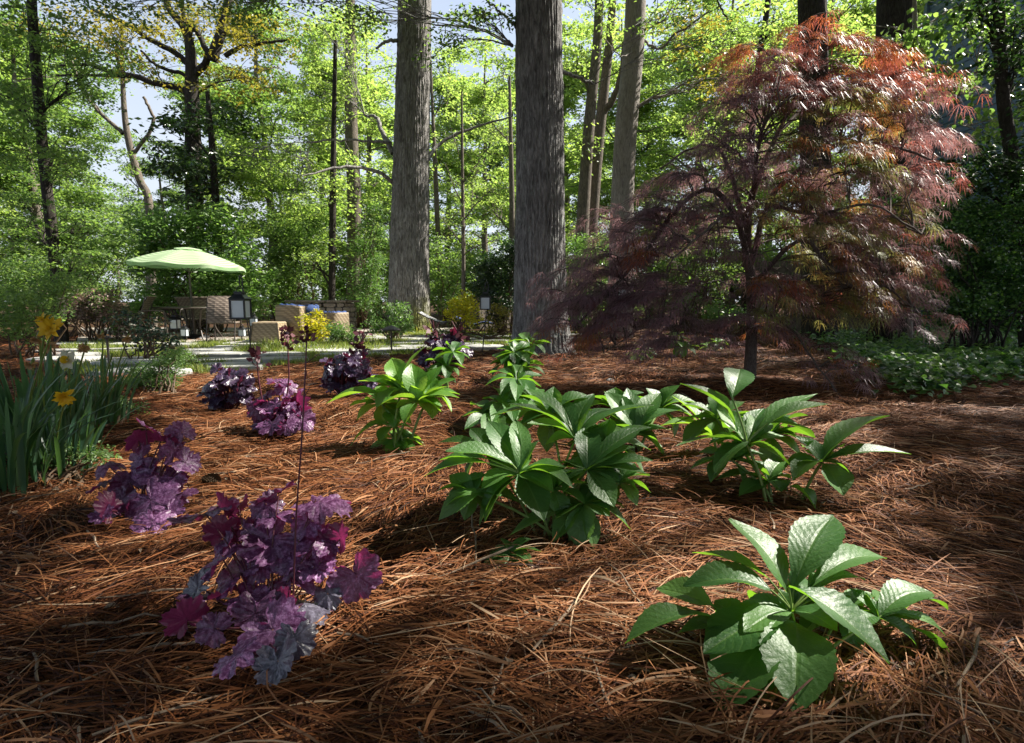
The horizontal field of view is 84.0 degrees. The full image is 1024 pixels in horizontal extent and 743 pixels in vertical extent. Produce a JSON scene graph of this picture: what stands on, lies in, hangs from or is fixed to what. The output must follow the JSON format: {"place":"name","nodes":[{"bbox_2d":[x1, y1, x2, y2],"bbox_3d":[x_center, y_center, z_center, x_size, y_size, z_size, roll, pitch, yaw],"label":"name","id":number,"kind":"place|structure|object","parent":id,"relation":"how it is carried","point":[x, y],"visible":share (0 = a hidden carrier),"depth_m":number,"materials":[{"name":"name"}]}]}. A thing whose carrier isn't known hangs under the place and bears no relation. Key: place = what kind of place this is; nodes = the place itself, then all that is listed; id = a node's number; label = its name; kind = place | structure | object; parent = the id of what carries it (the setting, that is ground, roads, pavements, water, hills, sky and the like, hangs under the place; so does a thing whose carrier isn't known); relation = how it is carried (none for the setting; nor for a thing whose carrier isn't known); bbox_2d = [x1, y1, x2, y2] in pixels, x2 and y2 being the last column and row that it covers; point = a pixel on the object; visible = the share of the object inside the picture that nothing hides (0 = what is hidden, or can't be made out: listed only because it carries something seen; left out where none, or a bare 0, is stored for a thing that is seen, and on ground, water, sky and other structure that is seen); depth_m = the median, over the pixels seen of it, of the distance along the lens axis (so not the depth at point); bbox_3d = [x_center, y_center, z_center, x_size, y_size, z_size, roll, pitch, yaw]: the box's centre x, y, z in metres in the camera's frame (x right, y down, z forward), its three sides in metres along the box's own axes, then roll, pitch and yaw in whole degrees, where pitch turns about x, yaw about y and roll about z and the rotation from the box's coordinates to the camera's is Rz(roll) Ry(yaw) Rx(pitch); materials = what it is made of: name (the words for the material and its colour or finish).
{"place":"outdoors","nodes":[
{"label":"outdoors","id":0,"kind":"place"},
{"bbox_2d":[77,328,449,345],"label":"pavement","id":1,"kind":"structure","parent":0,"point":[227,336],"depth_m":14.29,"materials":[{"name":"grey stone"}]},
{"bbox_2d":[126,247,245,338],"bbox_3d":[-7.422,-1.815,13.177,2.330,2.083,2.330,-3,8,-22],"label":"parasol","id":2,"kind":"object","parent":1,"relation":"on","point":[187,259],"visible":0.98,"depth_m":12.53,"materials":[{"name":"green fabric"}]},
{"bbox_2d":[205,296,241,341],"bbox_3d":[-6.144,-1.117,12.112,0.591,0.970,0.658,-2,7,-12],"label":"patio chair","id":3,"kind":"object","parent":1,"relation":"on","point":[217,310],"visible":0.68,"depth_m":11.88,"materials":[{"name":"beige wicker"}]},
{"bbox_2d":[275,303,337,339],"bbox_3d":[-4.541,-1.121,12.618,1.397,0.783,0.835,0,7,0],"label":"wicker sofa","id":4,"kind":"object","parent":1,"relation":"on","point":[288,313],"visible":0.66,"depth_m":12.27,"materials":[{"name":"beige wicker"}]},
{"bbox_2d":[284,300,358,330],"bbox_3d":[-5.120,-1.506,15.540,1.897,0.878,1.871,0,7,0],"label":"table","id":5,"kind":"object","parent":1,"relation":"on","point":[350,308],"visible":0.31,"depth_m":14.91,"materials":[{"name":"stone"}]},
{"bbox_2d":[24,333,580,376],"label":"path","id":6,"kind":"structure","parent":0,"point":[229,355],"depth_m":9.20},
{"bbox_2d":[239,275,252,362],"bbox_3d":[-3.682,-0.706,7.873,0.137,1.254,0.017,0,7,0],"label":"shepherd hook","id":7,"kind":"object","parent":6,"relation":"on","point":[246,319],"visible":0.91,"depth_m":7.87,"materials":[{"name":"black metal"}]},
{"bbox_2d":[227,286,252,318],"bbox_3d":[-3.747,-0.950,7.843,0.236,0.452,0.236,0,7,0],"label":"lantern","id":8,"kind":"object","parent":7,"relation":"hanging from","point":[240,309],"visible":1,"depth_m":7.77,"materials":[{"name":"black metal"}]},
{"bbox_2d":[250,321,289,342],"bbox_3d":[-5.087,-0.833,11.983,0.620,0.431,0.633,0,7,0],"label":"wicker footstool","id":9,"kind":"object","parent":6,"relation":"on","point":[265,330],"visible":0.78,"depth_m":11.70,"materials":[{"name":"beige wicker"}]},
{"bbox_2d":[53,330,606,373],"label":"grass","id":10,"kind":"structure","parent":0,"point":[198,366],"depth_m":9.77,"materials":[{"name":"green plant"}]},
{"bbox_2d":[0,0,921,301],"label":"sky","id":11,"kind":"structure","parent":0,"point":[136,106],"materials":[{"name":"white"}]},
{"bbox_2d":[0,302,1023,742],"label":"ground","id":12,"kind":"structure","parent":0,"point":[246,322],"depth_m":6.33,"materials":[{"name":"brown plant"}]},
{"bbox_2d":[0,267,97,358],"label":"azalea bush","id":13,"kind":"object","parent":12,"relation":"on","point":[58,287],"visible":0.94,"depth_m":8.81,"materials":[{"name":"green plant"}]},
{"bbox_2d":[0,46,121,307],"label":"woodland tree","id":14,"kind":"object","parent":12,"relation":"on","point":[84,144],"visible":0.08,"depth_m":29.63,"materials":[{"name":"green plant"}]},
{"bbox_2d":[4,440,122,489],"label":"daphne shrub","id":15,"kind":"object","parent":12,"relation":"on","point":[67,473],"visible":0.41,"depth_m":2.90,"materials":[{"name":"green plant"}]},
{"bbox_2d":[0,365,128,495],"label":"daffodil","id":16,"kind":"object","parent":12,"relation":"on","point":[20,441],"visible":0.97,"depth_m":2.67,"materials":[{"name":"green plant"}]},
{"bbox_2d":[0,0,143,316],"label":"woodland tree","id":17,"kind":"object","parent":12,"relation":"on","point":[6,182],"visible":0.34,"depth_m":20.87,"materials":[{"name":"green plant"}]},
{"bbox_2d":[0,389,143,481],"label":"daffodil","id":18,"kind":"object","parent":12,"relation":"on","point":[90,437],"visible":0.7,"depth_m":2.94,"materials":[{"name":"green plant"}]},
{"bbox_2d":[0,40,144,263],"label":"woodland tree","id":19,"kind":"object","parent":12,"relation":"on","point":[86,124],"visible":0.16,"depth_m":34.95,"materials":[{"name":"green plant"}]},
{"bbox_2d":[0,220,146,336],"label":"ilex hedge","id":20,"kind":"object","parent":12,"relation":"on","point":[13,274],"visible":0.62,"depth_m":13.57,"materials":[{"name":"green plant"}]},
{"bbox_2d":[11,340,143,446],"bbox_3d":[-2.565,0.153,3.254,0.799,0.696,1.083,-4,8,-28],"label":"daffodil","id":21,"kind":"object","parent":12,"relation":"on","point":[84,348],"visible":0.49,"depth_m":3.38,"materials":[{"name":"green plant"}]},
{"bbox_2d":[0,0,156,341],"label":"woodland tree","id":22,"kind":"object","parent":12,"relation":"on","point":[44,153],"visible":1,"depth_m":11.23,"materials":[{"name":"green plant"}]},
{"bbox_2d":[0,311,159,464],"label":"daffodil","id":23,"kind":"object","parent":12,"relation":"on","point":[47,328],"visible":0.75,"depth_m":3.01,"materials":[{"name":"green plant"}]},
{"bbox_2d":[36,329,153,426],"bbox_3d":[-2.779,0.053,3.958,1.069,0.722,0.625,3,8,21],"label":"daffodil","id":24,"kind":"object","parent":12,"relation":"on","point":[112,396],"visible":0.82,"depth_m":3.90,"materials":[{"name":"green plant"}]},
{"bbox_2d":[52,34,164,326],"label":"woodland tree","id":25,"kind":"object","parent":12,"relation":"on","point":[140,184],"visible":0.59,"depth_m":19.10,"materials":[{"name":"green plant"}]},
{"bbox_2d":[66,283,155,340],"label":"azalea bush","id":26,"kind":"object","parent":12,"relation":"on","point":[90,306],"visible":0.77,"depth_m":12.21,"materials":[{"name":"green plant"}]},
{"bbox_2d":[85,417,201,537],"bbox_3d":[-1.510,0.431,2.308,0.494,0.432,0.481,0,7,0],"label":"heuchera","id":27,"kind":"object","parent":12,"relation":"on","point":[164,498],"visible":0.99,"depth_m":2.35,"materials":[{"name":"purple plant"}]},
{"bbox_2d":[102,307,186,359],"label":"rose bush","id":28,"kind":"object","parent":12,"relation":"on","point":[149,337],"visible":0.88,"depth_m":8.21,"materials":[{"name":"green plant"}]},
{"bbox_2d":[113,345,200,395],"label":"daphne shrub","id":29,"kind":"object","parent":12,"relation":"on","point":[159,377],"visible":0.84,"depth_m":5.55,"materials":[{"name":"green plant"}]},
{"bbox_2d":[2,0,313,328],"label":"spreading tree","id":30,"kind":"object","parent":12,"relation":"on","point":[189,90],"visible":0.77,"depth_m":16.87,"materials":[{"name":"green plant"}]},
{"bbox_2d":[106,131,210,299],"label":"woodland tree","id":31,"kind":"object","parent":12,"relation":"on","point":[173,191],"visible":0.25,"depth_m":40.37,"materials":[{"name":"green plant"}]},
{"bbox_2d":[126,91,250,329],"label":"magnolia tree","id":32,"kind":"object","parent":12,"relation":"on","point":[172,123],"visible":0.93,"depth_m":16.15,"materials":[{"name":"green plant"}]},
{"bbox_2d":[110,198,287,331],"bbox_3d":[-8.643,-2.910,15.739,5.160,3.784,2.934,0,7,0],"label":"laurel shrub","id":33,"kind":"object","parent":12,"relation":"on","point":[226,283],"visible":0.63,"depth_m":15.38,"materials":[{"name":"green plant"}]},
{"bbox_2d":[135,30,289,305],"bbox_3d":[-17.275,-10.858,32.667,7.788,15.559,7.588,6,9,39],"label":"woodland tree","id":34,"kind":"object","parent":12,"relation":"on","point":[181,78],"visible":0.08,"depth_m":31.47,"materials":[{"name":"green plant"}]},
{"bbox_2d":[196,363,257,410],"bbox_3d":[-2.321,0.154,4.614,0.513,0.435,0.326,0,7,0],"label":"heuchera","id":35,"kind":"object","parent":12,"relation":"on","point":[239,383],"visible":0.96,"depth_m":4.57,"materials":[{"name":"purple plant"}]},
{"bbox_2d":[146,0,377,317],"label":"woodland tree","id":36,"kind":"object","parent":12,"relation":"on","point":[263,115],"visible":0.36,"depth_m":27.66,"materials":[{"name":"green plant"}]},
{"bbox_2d":[158,325,382,685],"bbox_3d":[-0.664,0.322,1.463,0.618,0.878,0.527,0,7,0],"label":"heuchera","id":37,"kind":"object","parent":12,"relation":"on","point":[303,555],"visible":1,"depth_m":1.56,"materials":[{"name":"purple plant"}]},
{"bbox_2d":[246,324,315,440],"bbox_3d":[-1.519,0.083,3.706,0.411,0.777,0.528,-3,8,-25],"label":"heuchera","id":38,"kind":"object","parent":12,"relation":"on","point":[279,418],"visible":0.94,"depth_m":3.73,"materials":[{"name":"purple plant"}]},
{"bbox_2d":[238,195,347,321],"bbox_3d":[-6.992,-3.527,18.185,3.860,4.410,2.887,0,7,0],"label":"laurel shrub","id":39,"kind":"object","parent":12,"relation":"on","point":[292,279],"visible":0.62,"depth_m":17.96,"materials":[{"name":"green plant"}]},
{"bbox_2d":[223,336,395,351],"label":"grass","id":40,"kind":"structure","parent":12,"relation":"on","point":[328,344],"depth_m":10.49,"materials":[{"name":"green plant"}]},
{"bbox_2d":[295,308,333,340],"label":"golden bush","id":41,"kind":"object","parent":12,"relation":"on","point":[315,325],"visible":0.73,"depth_m":11.94,"materials":[{"name":"yellow plant"}]},
{"bbox_2d":[254,22,392,302],"bbox_3d":[-12.107,-12.931,36.950,9.053,18.671,9.292,-2,7,-12],"label":"woodland tree","id":42,"kind":"object","parent":12,"relation":"on","point":[313,57],"visible":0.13,"depth_m":35.45,"materials":[{"name":"green plant"}]},
{"bbox_2d":[286,40,371,302],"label":"woodland tree","id":43,"kind":"object","parent":12,"relation":"on","point":[332,184],"visible":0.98,"depth_m":16.37,"materials":[{"name":"green plant"}]},
{"bbox_2d":[161,0,514,332],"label":"oak tree","id":44,"kind":"object","parent":12,"relation":"on","point":[411,151],"visible":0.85,"depth_m":15.62,"materials":[{"name":"green plant"}]},
{"bbox_2d":[320,320,361,343],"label":"perennial clump","id":45,"kind":"object","parent":12,"relation":"on","point":[338,332],"visible":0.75,"depth_m":10.92,"materials":[{"name":"green plant"}]},
{"bbox_2d":[294,249,388,317],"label":"thicket","id":46,"kind":"object","parent":12,"relation":"on","point":[343,290],"visible":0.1,"depth_m":29.52,"materials":[{"name":"green plant"}]},
{"bbox_2d":[318,328,377,397],"bbox_3d":[-1.492,-0.051,5.149,0.608,0.681,0.438,0,7,0],"label":"heuchera","id":47,"kind":"object","parent":12,"relation":"on","point":[347,370],"visible":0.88,"depth_m":5.10,"materials":[{"name":"purple plant"}]},
{"bbox_2d":[306,201,390,328],"bbox_3d":[-4.828,-3.200,17.419,2.769,3.946,2.128,0,7,0],"label":"laurel shrub","id":48,"kind":"object","parent":12,"relation":"on","point":[364,298],"visible":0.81,"depth_m":17.36,"materials":[{"name":"green plant"}]},
{"bbox_2d":[312,0,391,321],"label":"woodland tree","id":49,"kind":"object","parent":12,"relation":"on","point":[351,130],"visible":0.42,"depth_m":19.10,"materials":[{"name":"green plant"}]},
{"bbox_2d":[272,17,452,316],"bbox_3d":[-7.721,-10.490,31.011,9.915,15.198,10.378,-2,7,-12],"label":"woodland tree","id":50,"kind":"object","parent":12,"relation":"on","point":[368,126],"visible":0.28,"depth_m":30.15,"materials":[{"name":"green plant"}]},
{"bbox_2d":[327,104,432,308],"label":"woodland tree","id":51,"kind":"object","parent":12,"relation":"on","point":[387,223],"visible":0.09,"depth_m":46.61,"materials":[{"name":"green plant"}]},
{"bbox_2d":[360,299,416,338],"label":"nandina shrub","id":52,"kind":"object","parent":12,"relation":"on","point":[399,322],"visible":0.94,"depth_m":11.39,"materials":[{"name":"green plant"}]},
{"bbox_2d":[3,0,781,357],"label":"oak tree","id":53,"kind":"object","parent":12,"relation":"on","point":[539,202],"visible":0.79,"depth_m":9.07,"materials":[{"name":"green plant"}]},
{"bbox_2d":[326,347,459,453],"bbox_3d":[-0.711,0.186,3.378,0.811,0.641,0.405,0,7,0],"label":"hellebore","id":54,"kind":"object","parent":12,"relation":"on","point":[414,385],"visible":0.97,"depth_m":3.38,"materials":[{"name":"green plant"}]},
{"bbox_2d":[413,319,472,372],"bbox_3d":[-0.822,-0.287,6.799,0.740,0.682,0.427,0,7,0],"label":"heuchera","id":55,"kind":"object","parent":12,"relation":"on","point":[433,342],"visible":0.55,"depth_m":6.77,"materials":[{"name":"purple plant"}]},
{"bbox_2d":[424,341,469,387],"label":"hellebore","id":56,"kind":"object","parent":12,"relation":"on","point":[444,361],"visible":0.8,"depth_m":5.74,"materials":[{"name":"green plant"}]},
{"bbox_2d":[380,38,515,303],"bbox_3d":[-3.627,-11.532,34.991,8.567,16.337,8.792,3,8,20],"label":"woodland tree","id":57,"kind":"object","parent":12,"relation":"on","point":[439,84],"visible":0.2,"depth_m":34.04,"materials":[{"name":"green plant"}]},
{"bbox_2d":[429,232,474,327],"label":"holly bush","id":58,"kind":"object","parent":12,"relation":"on","point":[440,284],"visible":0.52,"depth_m":18.67,"materials":[{"name":"green plant"}]},
{"bbox_2d":[430,59,481,325],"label":"woodland tree","id":59,"kind":"object","parent":12,"relation":"on","point":[437,217],"visible":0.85,"depth_m":20.21,"materials":[{"name":"green plant"}]},
{"bbox_2d":[442,289,484,332],"bbox_3d":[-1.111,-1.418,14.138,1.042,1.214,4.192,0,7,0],"label":"golden bush","id":60,"kind":"object","parent":12,"relation":"on","point":[468,306],"visible":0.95,"depth_m":12.43,"materials":[{"name":"yellow plant"}]},
{"bbox_2d":[441,91,498,335],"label":"sapling","id":61,"kind":"object","parent":12,"relation":"on","point":[463,253],"visible":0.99,"depth_m":13.59,"materials":[{"name":"green plant"}]},
{"bbox_2d":[429,32,515,294],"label":"woodland tree","id":62,"kind":"object","parent":12,"relation":"on","point":[480,94],"visible":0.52,"depth_m":26.70,"materials":[{"name":"green plant"}]},
{"bbox_2d":[458,76,515,295],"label":"woodland tree","id":63,"kind":"object","parent":12,"relation":"on","point":[511,204],"visible":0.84,"depth_m":21.20,"materials":[{"name":"green plant"}]},
{"bbox_2d":[467,236,514,334],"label":"holly bush","id":64,"kind":"object","parent":12,"relation":"on","point":[494,278],"visible":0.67,"depth_m":14.14,"materials":[{"name":"green plant"}]},
{"bbox_2d":[462,361,544,429],"bbox_3d":[0.001,0.218,3.774,0.662,0.513,0.990,0,7,0],"label":"hellebore","id":65,"kind":"object","parent":12,"relation":"on","point":[510,390],"visible":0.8,"depth_m":3.68,"materials":[{"name":"green plant"}]},
{"bbox_2d":[483,537,543,574],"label":"hellebore","id":66,"kind":"object","parent":12,"relation":"on","point":[519,542],"visible":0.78,"depth_m":1.84,"materials":[{"name":"green plant"}]},
{"bbox_2d":[431,50,598,259],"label":"woodland tree","id":67,"kind":"object","parent":12,"relation":"on","point":[493,235],"visible":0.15,"depth_m":41.02,"materials":[{"name":"green plant"}]},
{"bbox_2d":[490,332,549,378],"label":"hellebore","id":68,"kind":"object","parent":12,"relation":"on","point":[515,352],"visible":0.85,"depth_m":6.38,"materials":[{"name":"green plant"}]},
{"bbox_2d":[425,386,653,552],"bbox_3d":[0.125,0.365,2.138,0.848,0.537,0.633,-6,9,-38],"label":"hellebore","id":69,"kind":"object","parent":12,"relation":"on","point":[602,462],"visible":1,"depth_m":2.03,"materials":[{"name":"green plant"}]},
{"bbox_2d":[471,15,624,256],"bbox_3d":[3.320,-11.687,33.144,10.318,17.115,10.590,-6,10,-42],"label":"woodland tree","id":70,"kind":"object","parent":12,"relation":"on","point":[568,100],"visible":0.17,"depth_m":31.69,"materials":[{"name":"green plant"}]},
{"bbox_2d":[562,0,624,329],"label":"twin trunk tree","id":71,"kind":"object","parent":12,"relation":"on","point":[584,193],"visible":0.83,"depth_m":17.02,"materials":[{"name":"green plant"}]},
{"bbox_2d":[565,232,643,332],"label":"holly bush","id":72,"kind":"object","parent":12,"relation":"on","point":[577,245],"visible":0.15,"depth_m":15.61,"materials":[{"name":"green plant"}]},
{"bbox_2d":[564,0,662,327],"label":"twin trunk tree","id":73,"kind":"object","parent":12,"relation":"on","point":[604,105],"visible":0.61,"depth_m":17.47,"materials":[{"name":"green plant"}]},
{"bbox_2d":[564,5,712,287],"bbox_3d":[4.617,-9.151,26.314,8.779,13.678,8.388,-3,8,-19],"label":"woodland tree","id":74,"kind":"object","parent":12,"relation":"on","point":[648,84],"visible":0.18,"depth_m":25.63,"materials":[{"name":"green plant"}]},
{"bbox_2d":[591,384,696,454],"bbox_3d":[0.765,0.303,3.365,0.749,0.419,0.477,0,7,0],"label":"hellebore","id":75,"kind":"object","parent":12,"relation":"on","point":[661,399],"visible":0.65,"depth_m":3.33,"materials":[{"name":"green plant"}]},
{"bbox_2d":[568,5,754,304],"bbox_3d":[9.714,-13.238,37.614,12.336,19.049,11.470,5,8,32],"label":"woodland tree","id":76,"kind":"object","parent":12,"relation":"on","point":[658,123],"visible":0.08,"depth_m":36.33,"materials":[{"name":"green plant"}]},
{"bbox_2d":[604,0,751,338],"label":"tulip tree","id":77,"kind":"object","parent":12,"relation":"on","point":[624,151],"visible":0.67,"depth_m":13.15,"materials":[{"name":"green plant"}]},
{"bbox_2d":[633,164,763,335],"bbox_3d":[4.772,-3.140,14.806,3.587,4.458,2.050,0,7,0],"label":"woodland shrub","id":78,"kind":"object","parent":12,"relation":"on","point":[721,293],"visible":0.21,"depth_m":14.74,"materials":[{"name":"green plant"}]},
{"bbox_2d":[660,397,738,447],"bbox_3d":[1.054,0.337,3.191,0.490,0.368,0.277,0,7,0],"label":"hellebore","id":79,"kind":"object","parent":12,"relation":"on","point":[707,431],"visible":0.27,"depth_m":3.17,"materials":[{"name":"green plant"}]},
{"bbox_2d":[635,0,786,316],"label":"woodland tree","id":80,"kind":"object","parent":12,"relation":"on","point":[673,132],"visible":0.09,"depth_m":28.34,"materials":[{"name":"green plant"}]},
{"bbox_2d":[648,284,789,344],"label":"woodland shrub","id":81,"kind":"object","parent":12,"relation":"on","point":[709,314],"visible":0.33,"depth_m":11.31,"materials":[{"name":"green plant"}]},
{"bbox_2d":[606,0,840,309],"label":"woodland tree","id":82,"kind":"object","parent":12,"relation":"on","point":[671,149],"visible":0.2,"depth_m":22.77,"materials":[{"name":"green plant"}]},
{"bbox_2d":[675,367,827,514],"bbox_3d":[1.074,0.302,2.679,0.752,0.640,0.604,0,7,0],"label":"hellebore","id":83,"kind":"object","parent":12,"relation":"on","point":[753,427],"visible":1,"depth_m":2.58,"materials":[{"name":"green plant"}]},
{"bbox_2d":[521,9,990,399],"bbox_3d":[2.574,-1.714,5.950,5.017,3.809,2.603,0,7,0],"label":"japanese maple","id":84,"kind":"object","parent":12,"relation":"on","point":[794,88],"visible":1,"depth_m":5.47,"materials":[{"name":"red plant"}]},
{"bbox_2d":[660,0,875,331],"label":"woodland tree","id":85,"kind":"object","parent":12,"relation":"on","point":[772,30],"visible":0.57,"depth_m":14.92,"materials":[{"name":"green plant"}]},
{"bbox_2d":[684,0,857,274],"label":"woodland tree","id":86,"kind":"object","parent":12,"relation":"on","point":[786,239],"visible":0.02,"depth_m":33.91,"materials":[{"name":"green plant"}]},
{"bbox_2d":[625,515,949,716],"bbox_3d":[0.688,0.564,1.384,0.856,0.338,0.443,-5,9,-33],"label":"hellebore","id":87,"kind":"object","parent":12,"relation":"on","point":[762,640],"visible":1,"depth_m":1.32,"materials":[{"name":"green plant"}]},
{"bbox_2d":[755,260,871,334],"bbox_3d":[7.786,-1.955,14.895,2.770,1.916,0.065,3,8,21],"label":"shrub","id":88,"kind":"object","parent":12,"relation":"on","point":[784,270],"visible":0.13,"depth_m":14.99,"materials":[{"name":"green plant"}]},
{"bbox_2d":[797,0,838,340],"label":"shade tree","id":89,"kind":"object","parent":12,"relation":"on","point":[807,9],"visible":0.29,"depth_m":12.25,"materials":[{"name":"brown plant"}]},
{"bbox_2d":[731,0,938,283],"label":"woodland tree","id":90,"kind":"object","parent":12,"relation":"on","point":[866,10],"visible":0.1,"depth_m":25.82,"materials":[{"name":"green plant"}]},
{"bbox_2d":[784,415,909,499],"bbox_3d":[1.452,0.419,2.564,0.583,0.444,0.293,-2,7,-18],"label":"hellebore","id":91,"kind":"object","parent":12,"relation":"on","point":[839,476],"visible":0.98,"depth_m":2.52,"materials":[{"name":"green plant"}]},
{"bbox_2d":[794,0,922,231],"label":"woodland tree","id":92,"kind":"object","parent":12,"relation":"on","point":[858,182],"visible":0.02,"depth_m":30.09,"materials":[{"name":"green plant"}]},
{"bbox_2d":[833,183,942,346],"bbox_3d":[6.848,-1.911,10.308,1.958,3.129,1.502,-5,9,-36],"label":"ivy thicket","id":93,"kind":"object","parent":12,"relation":"on","point":[881,333],"visible":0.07,"depth_m":10.22,"materials":[{"name":"green plant"}]},
{"bbox_2d":[758,314,1023,398],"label":"ground cover","id":94,"kind":"object","parent":12,"relation":"on","point":[941,378],"visible":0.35,"depth_m":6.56,"materials":[{"name":"green plant"}]},
{"bbox_2d":[871,0,921,339],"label":"shade tree","id":95,"kind":"object","parent":12,"relation":"on","point":[890,12],"visible":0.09,"depth_m":12.14,"materials":[{"name":"brown plant"}]},
{"bbox_2d":[869,0,1023,340],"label":"woodland tree","id":96,"kind":"object","parent":12,"relation":"on","point":[913,39],"visible":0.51,"depth_m":10.27,"materials":[{"name":"green plant"}]},
{"bbox_2d":[901,159,1023,355],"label":"ivy thicket","id":97,"kind":"object","parent":12,"relation":"on","point":[982,298],"visible":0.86,"depth_m":8.23,"materials":[{"name":"green plant"}]},
{"bbox_2d":[915,0,1023,325],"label":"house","id":98,"kind":"structure","parent":12,"relation":"on","point":[944,121],"depth_m":22.50,"materials":[{"name":"green plant"}]},
{"bbox_2d":[920,0,1023,347],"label":"woodland tree","id":99,"kind":"object","parent":12,"relation":"on","point":[1000,41],"visible":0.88,"depth_m":8.38,"materials":[{"name":"green plant"}]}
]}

